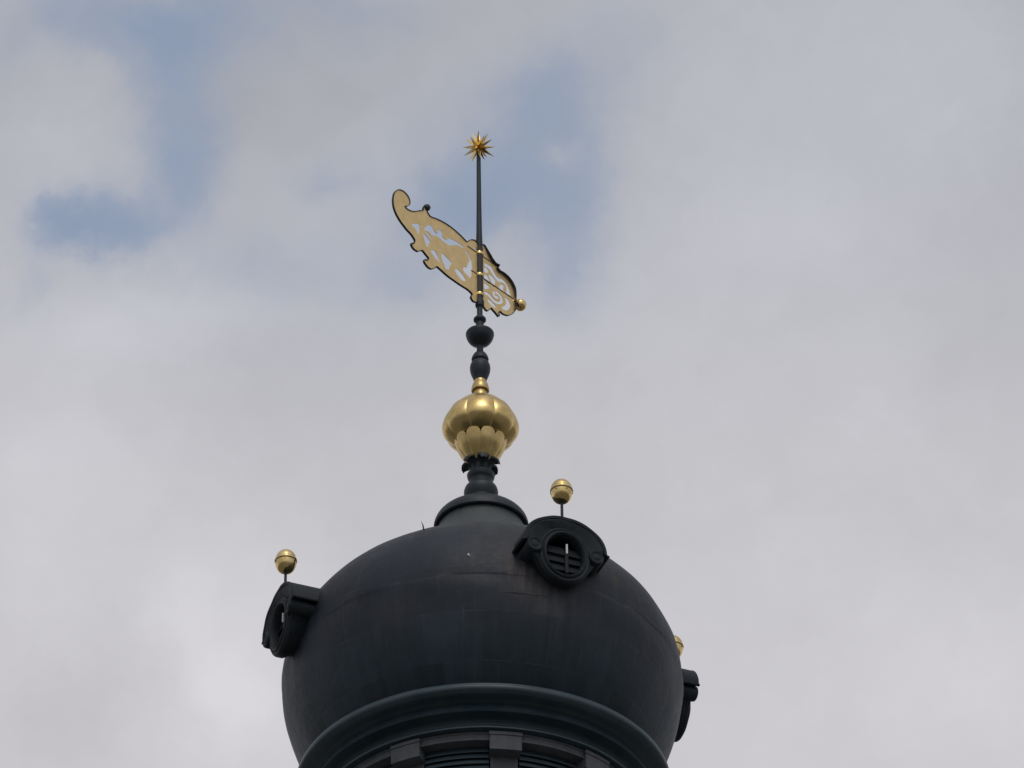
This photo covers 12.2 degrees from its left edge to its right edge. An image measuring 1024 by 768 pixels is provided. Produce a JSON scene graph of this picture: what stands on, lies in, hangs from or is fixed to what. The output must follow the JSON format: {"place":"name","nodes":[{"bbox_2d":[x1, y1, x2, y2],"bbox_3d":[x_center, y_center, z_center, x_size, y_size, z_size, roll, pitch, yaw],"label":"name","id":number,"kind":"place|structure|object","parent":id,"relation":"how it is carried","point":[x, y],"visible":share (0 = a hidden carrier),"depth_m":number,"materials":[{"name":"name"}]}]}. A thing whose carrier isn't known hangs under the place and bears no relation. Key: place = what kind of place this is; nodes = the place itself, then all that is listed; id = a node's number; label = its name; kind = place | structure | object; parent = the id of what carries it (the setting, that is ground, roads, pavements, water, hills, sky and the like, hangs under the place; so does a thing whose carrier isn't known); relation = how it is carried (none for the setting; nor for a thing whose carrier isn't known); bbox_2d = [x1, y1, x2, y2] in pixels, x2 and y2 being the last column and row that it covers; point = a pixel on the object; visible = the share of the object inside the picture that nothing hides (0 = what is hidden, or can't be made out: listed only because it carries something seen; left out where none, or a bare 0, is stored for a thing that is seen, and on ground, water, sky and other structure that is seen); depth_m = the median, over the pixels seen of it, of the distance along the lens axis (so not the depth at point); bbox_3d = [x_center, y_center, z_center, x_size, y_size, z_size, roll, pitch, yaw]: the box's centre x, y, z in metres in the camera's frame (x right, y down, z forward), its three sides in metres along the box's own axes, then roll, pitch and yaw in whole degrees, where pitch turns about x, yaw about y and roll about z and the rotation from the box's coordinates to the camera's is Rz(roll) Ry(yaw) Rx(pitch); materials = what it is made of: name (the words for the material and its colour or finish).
{"place":"outdoors","nodes":[
{"label":"outdoors","id":0,"kind":"place"},
{"bbox_2d":[262,493,699,767],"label":"church tower","id":1,"kind":"structure","parent":0,"point":[481,630],"depth_m":57.91,"materials":[{"name":"black metal"}]},
{"bbox_2d":[274,549,296,581],"bbox_3d":[-2.817,2.346,59.735,0.285,0.660,0.285,13,-39,-18],"label":"ball finial","id":2,"kind":"object","parent":1,"relation":"on","point":[285,561],"visible":1,"depth_m":59.73,"materials":[{"name":"metal"}]},
{"bbox_2d":[442,130,518,494],"bbox_3d":[-0.426,-0.931,63.454,0.999,6.248,0.999,0,-37,0],"label":"spire finial","id":3,"kind":"object","parent":1,"relation":"on","point":[480,428],"visible":0.98,"depth_m":62.02,"materials":[{"name":"paint"}]},
{"bbox_2d":[392,189,526,316],"bbox_3d":[-0.700,-1.652,63.628,0.166,1.126,2.592,-29,-45,32],"label":"weathervane","id":4,"kind":"object","parent":3,"relation":"attached to","point":[457,257],"visible":1,"depth_m":63.59,"materials":[{"name":"paint"}]},
{"bbox_2d":[550,479,572,516],"bbox_3d":[0.608,1.445,58.599,0.285,0.660,0.285,13,-39,-18],"label":"ball finial","id":5,"kind":"object","parent":1,"relation":"on","point":[561,491],"visible":1,"depth_m":58.59,"materials":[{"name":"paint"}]},
{"bbox_2d":[674,635,683,655],"bbox_3d":[2.058,3.501,61.338,0.285,0.660,0.285,13,-39,-18],"label":"ball finial","id":6,"kind":"object","parent":1,"relation":"on","point":[680,645],"visible":0.27,"depth_m":61.35,"materials":[{"name":"metal"}]},
{"bbox_2d":[0,0,1023,767],"label":"sky","id":7,"kind":"structure","parent":0,"point":[765,258],"materials":[{"name":"grey"}]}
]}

